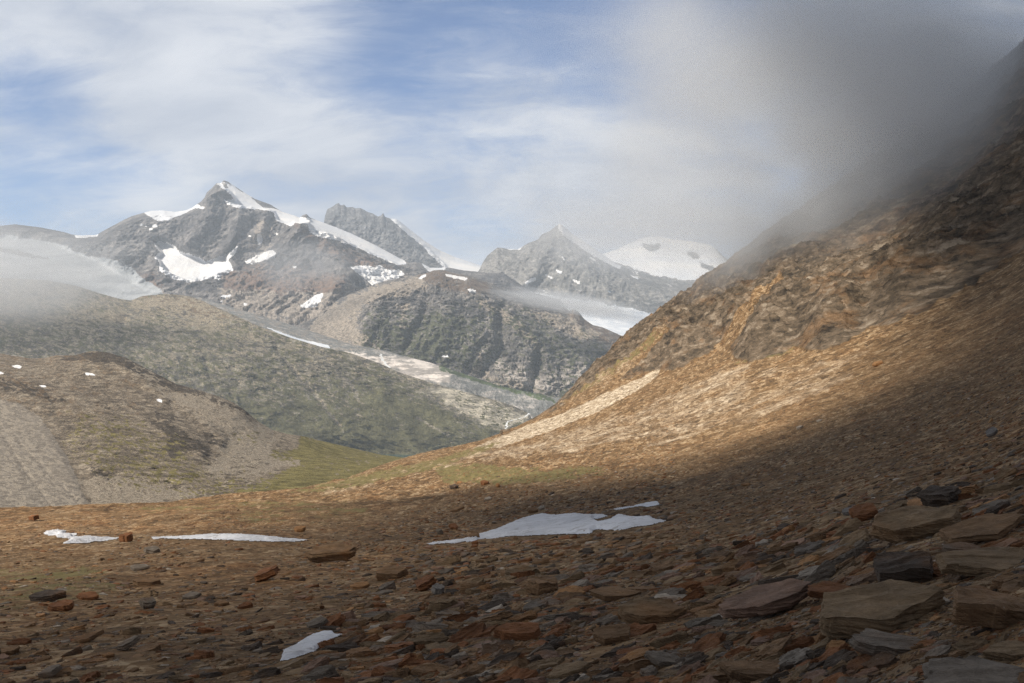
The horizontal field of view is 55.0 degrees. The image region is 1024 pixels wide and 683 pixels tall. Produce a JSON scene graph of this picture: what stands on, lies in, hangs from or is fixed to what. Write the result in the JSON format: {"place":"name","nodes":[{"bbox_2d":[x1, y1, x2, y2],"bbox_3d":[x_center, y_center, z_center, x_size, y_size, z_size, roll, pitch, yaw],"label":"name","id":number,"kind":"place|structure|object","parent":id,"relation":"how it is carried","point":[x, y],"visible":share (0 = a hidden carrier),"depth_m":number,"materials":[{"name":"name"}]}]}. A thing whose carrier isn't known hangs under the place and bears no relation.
{"place":"outdoors","nodes":[
{"label":"outdoors","id":0,"kind":"place"},
{"bbox_2d":[0,398,87,507],"bbox_3d":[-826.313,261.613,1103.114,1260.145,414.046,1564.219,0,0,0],"label":"scree slope","id":1,"kind":"structure","parent":0,"point":[36,469],"depth_m":784.73,"materials":[{"name":"gravel"}]},
{"bbox_2d":[0,351,403,503],"bbox_3d":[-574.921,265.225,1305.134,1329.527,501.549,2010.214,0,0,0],"label":"hill","id":2,"kind":"structure","parent":0,"point":[120,432],"depth_m":1089.43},
{"bbox_2d":[0,278,531,454],"bbox_3d":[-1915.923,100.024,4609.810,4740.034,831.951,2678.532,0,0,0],"label":"hill","id":3,"kind":"structure","parent":0,"point":[274,381],"depth_m":4046.78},
{"bbox_2d":[0,180,559,325],"bbox_3d":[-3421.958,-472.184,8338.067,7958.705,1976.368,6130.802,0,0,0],"label":"mountain","id":4,"kind":"structure","parent":0,"point":[279,287],"depth_m":7552.22,"materials":[{"name":"stone"}]},
{"bbox_2d":[0,234,162,299],"bbox_3d":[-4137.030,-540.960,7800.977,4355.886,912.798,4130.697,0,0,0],"label":"glacier","id":5,"kind":"object","parent":4,"relation":"on","point":[64,264],"visible":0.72,"depth_m":7267.67,"materials":[{"name":"ice"}]},
{"bbox_2d":[144,204,196,220],"bbox_3d":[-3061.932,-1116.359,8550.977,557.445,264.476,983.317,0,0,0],"label":"snowfield","id":6,"kind":"structure","parent":4,"relation":"on","point":[160,215],"depth_m":8585.83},
{"bbox_2d":[154,241,237,281],"bbox_3d":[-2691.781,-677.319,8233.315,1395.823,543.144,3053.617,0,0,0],"label":"snowfield","id":7,"kind":"structure","parent":4,"relation":"on","point":[174,263],"depth_m":7489.95,"materials":[{"name":"snow"}]},
{"bbox_2d":[140,204,296,305],"bbox_3d":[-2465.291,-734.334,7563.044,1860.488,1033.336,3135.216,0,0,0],"label":"snowfield","id":8,"kind":"structure","parent":4,"relation":"on","point":[267,255],"depth_m":7396.71,"materials":[{"name":"snow"}]},
{"bbox_2d":[217,182,405,264],"bbox_3d":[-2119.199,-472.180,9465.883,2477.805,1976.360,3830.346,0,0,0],"label":"snowfield","id":9,"kind":"structure","parent":4,"relation":"on","point":[240,200],"depth_m":8665.89,"materials":[{"name":"snow"}]},
{"bbox_2d":[300,293,322,307],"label":"snowfield","id":10,"kind":"structure","parent":4,"relation":"on","point":[314,300],"depth_m":6169.83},
{"bbox_2d":[350,265,404,284],"bbox_3d":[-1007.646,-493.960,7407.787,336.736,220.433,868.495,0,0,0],"label":"snowfield","id":11,"kind":"structure","parent":4,"relation":"on","point":[374,275],"depth_m":7389.55,"materials":[{"name":"snow"}]},
{"bbox_2d":[196,298,559,417],"bbox_3d":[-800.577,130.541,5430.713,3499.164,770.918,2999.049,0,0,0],"label":"moraine","id":12,"kind":"structure","parent":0,"point":[534,404],"depth_m":4444.57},
{"bbox_2d":[324,203,442,267],"bbox_3d":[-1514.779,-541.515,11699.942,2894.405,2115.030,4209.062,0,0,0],"label":"mountain","id":13,"kind":"structure","parent":0,"point":[383,232],"depth_m":10979.16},
{"bbox_2d":[391,219,480,271],"bbox_3d":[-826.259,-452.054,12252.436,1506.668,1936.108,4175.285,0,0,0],"label":"snowfield","id":14,"kind":"structure","parent":13,"relation":"on","point":[444,260],"depth_m":11277.31,"materials":[{"name":"snow"}]},
{"bbox_2d":[297,270,620,397],"bbox_3d":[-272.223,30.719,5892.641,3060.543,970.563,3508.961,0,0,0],"label":"mountain","id":15,"kind":"structure","parent":0,"point":[491,333],"depth_m":5291.87,"materials":[{"name":"stone"}]},
{"bbox_2d":[0,38,1023,682],"bbox_3d":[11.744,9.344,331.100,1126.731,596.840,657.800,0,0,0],"label":"mountainside","id":16,"kind":"structure","parent":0,"point":[894,246],"depth_m":114.71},
{"bbox_2d":[0,645,19,654],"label":"rock slab","id":17,"kind":"object","parent":16,"relation":"on","point":[10,650],"visible":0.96,"depth_m":8.60,"materials":[{"name":"stone"}]},
{"bbox_2d":[28,589,66,601],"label":"rock slab","id":18,"kind":"object","parent":16,"relation":"on","point":[49,595],"visible":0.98,"depth_m":15.84,"materials":[{"name":"stone"}]},
{"bbox_2d":[38,664,61,677],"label":"rock slab","id":19,"kind":"object","parent":16,"relation":"on","point":[50,671],"visible":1,"depth_m":7.21,"materials":[{"name":"stone"}]},
{"bbox_2d":[47,599,73,611],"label":"boulder","id":20,"kind":"object","parent":16,"relation":"on","point":[63,605],"visible":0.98,"depth_m":13.62,"materials":[{"name":"stone"}]},
{"bbox_2d":[44,529,118,543],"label":"snow patch","id":21,"kind":"object","parent":16,"relation":"on","point":[58,533],"visible":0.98,"depth_m":46.52,"materials":[{"name":"snow"}]},
{"bbox_2d":[76,591,98,599],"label":"rock slab","id":22,"kind":"object","parent":16,"relation":"on","point":[91,595],"visible":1,"depth_m":16.03,"materials":[{"name":"stone"}]},
{"bbox_2d":[74,629,104,642],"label":"rock slab","id":23,"kind":"object","parent":16,"relation":"on","point":[88,637],"visible":1,"depth_m":9.12,"materials":[{"name":"stone"}]},
{"bbox_2d":[116,635,140,650],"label":"rock slab","id":24,"kind":"object","parent":16,"relation":"on","point":[128,643],"visible":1,"depth_m":8.26,"materials":[{"name":"stone"}]},
{"bbox_2d":[132,576,161,585],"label":"rock slab","id":25,"kind":"object","parent":16,"relation":"on","point":[145,581],"visible":0.98,"depth_m":18.76,"materials":[{"name":"stone"}]},
{"bbox_2d":[138,597,156,608],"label":"boulder","id":26,"kind":"object","parent":16,"relation":"on","point":[148,603],"visible":0.98,"depth_m":13.32,"materials":[{"name":"stone"}]},
{"bbox_2d":[152,533,304,541],"bbox_3d":[-12.579,8.510,42.365,3.444,2.025,13.293,0,0,-34],"label":"snow patch","id":27,"kind":"object","parent":16,"relation":"on","point":[234,536],"visible":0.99,"depth_m":39.66,"materials":[{"name":"snow"}]},
{"bbox_2d":[254,565,280,581],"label":"rock slab","id":28,"kind":"object","parent":16,"relation":"on","point":[263,574],"visible":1,"depth_m":18.15,"materials":[{"name":"stone"}]},
{"bbox_2d":[280,630,338,660],"bbox_3d":[-1.638,2.409,7.854,0.364,0.343,1.855,0,0,0],"label":"snow patch","id":29,"kind":"object","parent":16,"relation":"on","point":[307,644],"visible":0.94,"depth_m":7.79,"materials":[{"name":"snow"}]},
{"bbox_2d":[306,616,328,627],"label":"rock slab","id":30,"kind":"object","parent":16,"relation":"on","point":[317,622],"visible":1,"depth_m":8.93,"materials":[{"name":"stone"}]},
{"bbox_2d":[303,543,358,562],"bbox_3d":[-4.346,5.096,23.685,1.338,0.414,0.563,0,0,0],"label":"rock slab","id":31,"kind":"object","parent":16,"relation":"on","point":[330,552],"visible":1,"depth_m":23.51,"materials":[{"name":"stone"}]},
{"bbox_2d":[370,665,395,676],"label":"stone","id":32,"kind":"object","parent":16,"relation":"on","point":[379,670],"visible":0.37,"depth_m":5.86,"materials":[{"name":"stone"}]},
{"bbox_2d":[369,658,403,669],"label":"stone","id":33,"kind":"object","parent":16,"relation":"on","point":[393,664],"visible":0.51,"depth_m":6.32,"materials":[{"name":"stone"}]},
{"bbox_2d":[376,565,407,579],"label":"rock slab","id":34,"kind":"object","parent":16,"relation":"on","point":[390,572],"visible":1,"depth_m":16.76,"materials":[{"name":"stone"}]},
{"bbox_2d":[384,641,413,651],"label":"stone","id":35,"kind":"object","parent":16,"relation":"on","point":[400,645],"visible":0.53,"depth_m":6.95,"materials":[{"name":"stone"}]},
{"bbox_2d":[414,574,436,591],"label":"rock slab","id":36,"kind":"object","parent":16,"relation":"on","point":[426,582],"visible":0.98,"depth_m":13.59,"materials":[{"name":"stone"}]},
{"bbox_2d":[410,662,448,675],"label":"stone","id":37,"kind":"object","parent":16,"relation":"on","point":[419,670],"visible":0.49,"depth_m":5.91,"materials":[{"name":"stone"}]},
{"bbox_2d":[442,611,479,621],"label":"stone","id":38,"kind":"object","parent":16,"relation":"on","point":[461,617],"visible":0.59,"depth_m":8.57,"materials":[{"name":"stone"}]},
{"bbox_2d":[443,662,485,679],"bbox_3d":[-0.272,1.912,5.576,0.241,0.161,0.168,0,0,-32],"label":"stone","id":39,"kind":"object","parent":16,"relation":"on","point":[472,669],"visible":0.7,"depth_m":5.57,"materials":[{"name":"stone"}]},
{"bbox_2d":[479,611,513,619],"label":"stone","id":40,"kind":"object","parent":16,"relation":"on","point":[504,615],"visible":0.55,"depth_m":8.22,"materials":[{"name":"stone"}]},
{"bbox_2d":[481,639,514,654],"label":"stone","id":41,"kind":"object","parent":16,"relation":"on","point":[492,647],"visible":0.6,"depth_m":6.28,"materials":[{"name":"stone"}]},
{"bbox_2d":[0,277,1023,682],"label":"scree","id":42,"kind":"structure","parent":16,"relation":"on","point":[430,641],"depth_m":9.84,"materials":[{"name":"stone"}]},
{"bbox_2d":[497,666,530,679],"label":"stone","id":43,"kind":"object","parent":16,"relation":"on","point":[514,672],"visible":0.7,"depth_m":5.09,"materials":[{"name":"stone"}]},
{"bbox_2d":[493,622,540,640],"bbox_3d":[0.034,1.958,6.630,0.328,0.109,0.156,0,0,5],"label":"rock slab","id":44,"kind":"object","parent":16,"relation":"on","point":[520,631],"visible":0.95,"depth_m":6.59,"materials":[{"name":"stone"}]},
{"bbox_2d":[526,575,558,595],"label":"boulder","id":45,"kind":"object","parent":16,"relation":"on","point":[536,585],"visible":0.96,"depth_m":10.23,"materials":[{"name":"stone"}]},
{"bbox_2d":[525,656,564,669],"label":"stone","id":46,"kind":"object","parent":16,"relation":"on","point":[543,664],"visible":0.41,"depth_m":5.34,"materials":[{"name":"stone"}]},
{"bbox_2d":[428,513,665,543],"bbox_3d":[0.363,6.710,37.276,7.140,3.951,24.624,0,0,-5],"label":"snow patch","id":47,"kind":"object","parent":16,"relation":"on","point":[547,524],"visible":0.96,"depth_m":33.79,"materials":[{"name":"snow"}]},
{"bbox_2d":[547,660,593,678],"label":"rock slab","id":48,"kind":"object","parent":16,"relation":"on","point":[563,670],"visible":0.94,"depth_m":4.92,"materials":[{"name":"stone"}]},
{"bbox_2d":[592,671,624,681],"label":"stone","id":49,"kind":"object","parent":16,"relation":"on","point":[598,678],"visible":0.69,"depth_m":4.71,"materials":[{"name":"stone"}]},
{"bbox_2d":[592,623,630,645],"bbox_3d":[0.596,1.750,5.870,0.232,0.106,0.153,0,0,0],"label":"rock slab","id":50,"kind":"object","parent":16,"relation":"on","point":[608,635],"visible":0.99,"depth_m":5.84,"materials":[{"name":"stone"}]},
{"bbox_2d":[589,586,641,600],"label":"rock slab","id":51,"kind":"object","parent":16,"relation":"on","point":[608,593],"visible":0.88,"depth_m":8.67,"materials":[{"name":"stone"}]},
{"bbox_2d":[600,677,633,682],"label":"stone","id":52,"kind":"object","parent":16,"relation":"on","point":[620,680],"visible":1,"depth_m":4.52,"materials":[{"name":"stone"}]},
{"bbox_2d":[599,641,635,657],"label":"stone","id":53,"kind":"object","parent":16,"relation":"on","point":[612,652],"visible":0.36,"depth_m":5.36,"materials":[{"name":"stone"}]},
{"bbox_2d":[618,659,655,672],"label":"stone","id":54,"kind":"object","parent":16,"relation":"on","point":[635,665],"visible":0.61,"depth_m":4.78,"materials":[{"name":"stone"}]},
{"bbox_2d":[628,622,656,636],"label":"stone","id":55,"kind":"object","parent":16,"relation":"on","point":[636,629],"visible":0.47,"depth_m":5.99,"materials":[{"name":"stone"}]},
{"bbox_2d":[629,675,660,682],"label":"stone","id":56,"kind":"object","parent":16,"relation":"on","point":[645,679],"visible":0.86,"depth_m":4.49,"materials":[{"name":"stone"}]},
{"bbox_2d":[640,665,657,676],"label":"boulder","id":57,"kind":"object","parent":16,"relation":"on","point":[649,670],"visible":0.86,"depth_m":4.55,"materials":[{"name":"stone"}]},
{"bbox_2d":[617,597,686,624],"bbox_3d":[0.911,1.758,6.393,0.441,0.152,0.237,0,0,0],"label":"rock slab","id":58,"kind":"object","parent":16,"relation":"on","point":[643,610],"visible":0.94,"depth_m":6.34,"materials":[{"name":"stone"}]},
{"bbox_2d":[644,650,679,666],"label":"rock slab","id":59,"kind":"object","parent":16,"relation":"on","point":[662,658],"visible":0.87,"depth_m":4.73,"materials":[{"name":"stone"}]},
{"bbox_2d":[649,630,687,648],"bbox_3d":[0.833,1.602,5.208,0.228,0.130,0.074,0,0,-16],"label":"stone","id":60,"kind":"object","parent":16,"relation":"on","point":[678,636],"visible":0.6,"depth_m":5.18,"materials":[{"name":"stone"}]},
{"bbox_2d":[671,655,708,669],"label":"stone","id":61,"kind":"object","parent":16,"relation":"on","point":[698,658],"visible":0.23,"depth_m":4.56,"materials":[{"name":"stone"}]},
{"bbox_2d":[683,615,722,628],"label":"stone","id":62,"kind":"object","parent":16,"relation":"on","point":[695,622],"visible":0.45,"depth_m":5.62,"materials":[{"name":"stone"}]},
{"bbox_2d":[695,608,718,617],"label":"stone","id":63,"kind":"object","parent":16,"relation":"on","point":[705,613],"visible":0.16,"depth_m":5.95,"materials":[{"name":"stone"}]},
{"bbox_2d":[690,632,726,651],"bbox_3d":[0.955,1.501,4.819,0.166,0.150,0.155,0,0,35],"label":"stone","id":64,"kind":"object","parent":16,"relation":"on","point":[707,641],"visible":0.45,"depth_m":4.83,"materials":[{"name":"stone"}]},
{"bbox_2d":[692,671,730,682],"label":"stone","id":65,"kind":"object","parent":16,"relation":"on","point":[720,677],"visible":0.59,"depth_m":4.04,"materials":[{"name":"stone"}]},
{"bbox_2d":[704,647,726,661],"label":"stone","id":66,"kind":"object","parent":16,"relation":"on","point":[712,653],"visible":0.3,"depth_m":4.59,"materials":[{"name":"stone"}]},
{"bbox_2d":[711,558,742,575],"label":"stone","id":67,"kind":"object","parent":16,"relation":"on","point":[728,566],"visible":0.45,"depth_m":8.48,"materials":[{"name":"stone"}]},
{"bbox_2d":[720,646,752,658],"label":"stone","id":68,"kind":"object","parent":16,"relation":"on","point":[733,652],"visible":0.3,"depth_m":4.47,"materials":[{"name":"stone"}]},
{"bbox_2d":[728,565,757,585],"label":"stone","id":69,"kind":"object","parent":16,"relation":"on","point":[746,571],"visible":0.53,"depth_m":7.80,"materials":[{"name":"stone"}]},
{"bbox_2d":[716,659,779,682],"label":"rock slab","id":70,"kind":"object","parent":16,"relation":"on","point":[744,671],"visible":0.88,"depth_m":3.90,"materials":[{"name":"stone"}]},
{"bbox_2d":[717,578,810,618],"bbox_3d":[1.359,1.375,5.261,0.508,0.204,0.267,0,0,0],"label":"rock slab","id":71,"kind":"object","parent":16,"relation":"on","point":[762,600],"visible":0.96,"depth_m":5.20,"materials":[{"name":"stone"}]},
{"bbox_2d":[750,624,791,638],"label":"stone","id":72,"kind":"object","parent":16,"relation":"on","point":[783,628],"visible":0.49,"depth_m":4.63,"materials":[{"name":"stone"}]},
{"bbox_2d":[755,635,793,657],"bbox_3d":[1.148,1.337,4.222,0.177,0.143,0.127,0,0,-38],"label":"stone","id":73,"kind":"object","parent":16,"relation":"on","point":[770,649],"visible":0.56,"depth_m":4.21,"materials":[{"name":"stone"}]},
{"bbox_2d":[758,574,797,584],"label":"stone","id":74,"kind":"object","parent":16,"relation":"on","point":[772,580],"visible":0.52,"depth_m":6.37,"materials":[{"name":"stone"}]},
{"bbox_2d":[778,647,816,668],"bbox_3d":[1.125,1.288,3.934,0.140,0.129,0.141,0,0,-44],"label":"stone","id":75,"kind":"object","parent":16,"relation":"on","point":[798,654],"visible":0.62,"depth_m":3.93,"materials":[{"name":"stone"}]},
{"bbox_2d":[784,635,814,652],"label":"stone","id":76,"kind":"object","parent":16,"relation":"on","point":[802,642],"visible":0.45,"depth_m":4.18,"materials":[{"name":"stone"}]},
{"bbox_2d":[795,565,819,579],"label":"stone","id":77,"kind":"object","parent":16,"relation":"on","point":[806,572],"visible":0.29,"depth_m":6.36,"materials":[{"name":"stone"}]},
{"bbox_2d":[794,540,824,556],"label":"stone","id":78,"kind":"object","parent":16,"relation":"on","point":[800,551],"visible":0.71,"depth_m":8.07,"materials":[{"name":"stone"}]},
{"bbox_2d":[802,669,828,679],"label":"stone","id":79,"kind":"object","parent":16,"relation":"on","point":[814,674],"visible":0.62,"depth_m":3.64,"materials":[{"name":"stone"}]},
{"bbox_2d":[804,560,835,583],"bbox_3d":[1.851,1.468,6.009,0.245,0.273,0.159,0,0,19],"label":"stone","id":80,"kind":"object","parent":16,"relation":"on","point":[825,569],"visible":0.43,"depth_m":5.95,"materials":[{"name":"stone"}]},
{"bbox_2d":[807,581,851,597],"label":"rock slab","id":81,"kind":"object","parent":16,"relation":"on","point":[818,590],"visible":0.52,"depth_m":5.14,"materials":[{"name":"stone"}]},
{"bbox_2d":[822,672,849,682],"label":"stone","id":82,"kind":"object","parent":16,"relation":"on","point":[832,678],"visible":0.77,"depth_m":3.43,"materials":[{"name":"stone"}]},
{"bbox_2d":[836,676,869,682],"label":"stone","id":83,"kind":"object","parent":16,"relation":"on","point":[841,679],"visible":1,"depth_m":3.38,"materials":[{"name":"stone"}]},
{"bbox_2d":[838,528,872,546],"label":"stone","id":84,"kind":"object","parent":16,"relation":"on","point":[852,538],"visible":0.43,"depth_m":7.55,"materials":[{"name":"stone"}]},
{"bbox_2d":[846,653,871,670],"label":"stone","id":85,"kind":"object","parent":16,"relation":"on","point":[856,662],"visible":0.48,"depth_m":3.60,"materials":[{"name":"stone"}]},
{"bbox_2d":[849,503,877,520],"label":"rock slab","id":86,"kind":"object","parent":16,"relation":"on","point":[864,511],"visible":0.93,"depth_m":9.38,"materials":[{"name":"stone"}]},
{"bbox_2d":[861,651,899,667],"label":"stone","id":87,"kind":"object","parent":16,"relation":"on","point":[882,659],"visible":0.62,"depth_m":3.50,"materials":[{"name":"stone"}]},
{"bbox_2d":[819,579,945,638],"bbox_3d":[1.518,1.102,4.042,0.534,0.201,0.295,0,0,0],"label":"rock slab","id":88,"kind":"object","parent":16,"relation":"on","point":[890,605],"visible":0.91,"depth_m":4.00,"materials":[{"name":"stone"}]},
{"bbox_2d":[848,628,920,655],"bbox_3d":[1.400,1.118,3.633,0.315,0.086,0.148,0,0,0],"label":"rock slab","id":89,"kind":"object","parent":16,"relation":"on","point":[869,641],"visible":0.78,"depth_m":3.61,"materials":[{"name":"stone"}]},
{"bbox_2d":[885,662,913,676],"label":"stone","id":90,"kind":"object","parent":16,"relation":"on","point":[906,668],"visible":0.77,"depth_m":3.36,"materials":[{"name":"stone"}]},
{"bbox_2d":[873,550,933,582],"bbox_3d":[1.916,1.122,4.819,0.280,0.183,0.234,0,0,19],"label":"boulder","id":91,"kind":"object","parent":16,"relation":"on","point":[914,566],"visible":0.89,"depth_m":4.75,"materials":[{"name":"stone"}]},
{"bbox_2d":[869,505,961,543],"bbox_3d":[2.693,1.215,6.567,0.648,0.229,0.315,0,0,0],"label":"rock slab","id":92,"kind":"object","parent":16,"relation":"on","point":[905,523],"visible":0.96,"depth_m":6.49,"materials":[{"name":"stone"}]},
{"bbox_2d":[917,485,961,506],"bbox_3d":[3.579,1.298,8.254,0.301,0.180,0.297,0,0,-39],"label":"boulder","id":93,"kind":"object","parent":16,"relation":"on","point":[934,496],"visible":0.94,"depth_m":8.19,"materials":[{"name":"stone"}]},
{"bbox_2d":[942,542,980,551],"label":"rock slab","id":94,"kind":"object","parent":16,"relation":"on","point":[956,546],"visible":0.54,"depth_m":5.17,"materials":[{"name":"stone"}]},
{"bbox_2d":[950,636,988,652],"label":"stone","id":95,"kind":"object","parent":16,"relation":"on","point":[969,644],"visible":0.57,"depth_m":3.36,"materials":[{"name":"stone"}]},
{"bbox_2d":[922,655,1023,682],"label":"rock slab","id":96,"kind":"object","parent":16,"relation":"on","point":[972,669],"visible":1,"depth_m":3.01,"materials":[{"name":"stone"}]},
{"bbox_2d":[934,547,1023,575],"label":"rock slab","id":97,"kind":"object","parent":16,"relation":"on","point":[976,562],"visible":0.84,"depth_m":4.52,"materials":[{"name":"stone"}]},
{"bbox_2d":[937,513,1023,543],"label":"rock slab","id":98,"kind":"object","parent":16,"relation":"on","point":[989,527],"visible":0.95,"depth_m":5.46,"materials":[{"name":"stone"}]},
{"bbox_2d":[951,585,1023,629],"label":"rock slab","id":99,"kind":"object","parent":16,"relation":"on","point":[977,605],"visible":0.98,"depth_m":3.47,"materials":[{"name":"stone"}]},
{"bbox_2d":[972,499,1010,514],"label":"stone","id":100,"kind":"object","parent":16,"relation":"on","point":[984,506],"visible":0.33,"depth_m":6.79,"materials":[{"name":"stone"}]},
{"bbox_2d":[982,640,1023,660],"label":"rock slab","id":101,"kind":"object","parent":16,"relation":"on","point":[1012,650],"visible":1,"depth_m":3.13,"materials":[{"name":"stone"}]},
{"bbox_2d":[983,480,1023,493],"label":"stone","id":102,"kind":"object","parent":16,"relation":"on","point":[999,487],"visible":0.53,"depth_m":8.35,"materials":[{"name":"stone"}]},
{"bbox_2d":[990,572,1023,589],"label":"stone","id":103,"kind":"object","parent":16,"relation":"on","point":[999,580],"visible":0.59,"depth_m":4.03,"materials":[{"name":"stone"}]},
{"bbox_2d":[1000,578,1023,593],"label":"stone","id":104,"kind":"object","parent":16,"relation":"on","point":[1010,586],"visible":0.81,"depth_m":3.94,"materials":[{"name":"stone"}]},
{"bbox_2d":[0,0,1023,264],"label":"sky","id":105,"kind":"structure","parent":0,"point":[479,127],"materials":[{"name":"blue"}]},
{"bbox_2d":[478,224,693,313],"bbox_3d":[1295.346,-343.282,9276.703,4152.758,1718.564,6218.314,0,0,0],"label":"mountain","id":106,"kind":"structure","parent":0,"point":[545,253],"depth_m":9182.38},
{"bbox_2d":[509,224,638,292],"bbox_3d":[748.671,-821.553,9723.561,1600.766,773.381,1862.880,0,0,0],"label":"snowfield","id":107,"kind":"structure","parent":106,"relation":"on","point":[582,244],"depth_m":9816.31,"materials":[{"name":"snow"}]},
{"bbox_2d":[536,292,649,335],"bbox_3d":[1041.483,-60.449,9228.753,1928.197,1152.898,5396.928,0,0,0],"label":"glacier","id":108,"kind":"object","parent":106,"relation":"on","point":[619,320],"visible":0.28,"depth_m":8488.67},
{"bbox_2d":[616,243,727,282],"bbox_3d":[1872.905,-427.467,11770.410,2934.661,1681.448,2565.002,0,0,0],"label":"mountain","id":109,"kind":"structure","parent":0,"point":[653,248],"depth_m":12088.88,"materials":[{"name":"stone"}]},
{"bbox_2d":[603,237,725,279],"bbox_3d":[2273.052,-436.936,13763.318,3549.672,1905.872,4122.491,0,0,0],"label":"snowfield","id":110,"kind":"structure","parent":109,"relation":"on","point":[670,258],"depth_m":12237.77,"materials":[{"name":"snow"}]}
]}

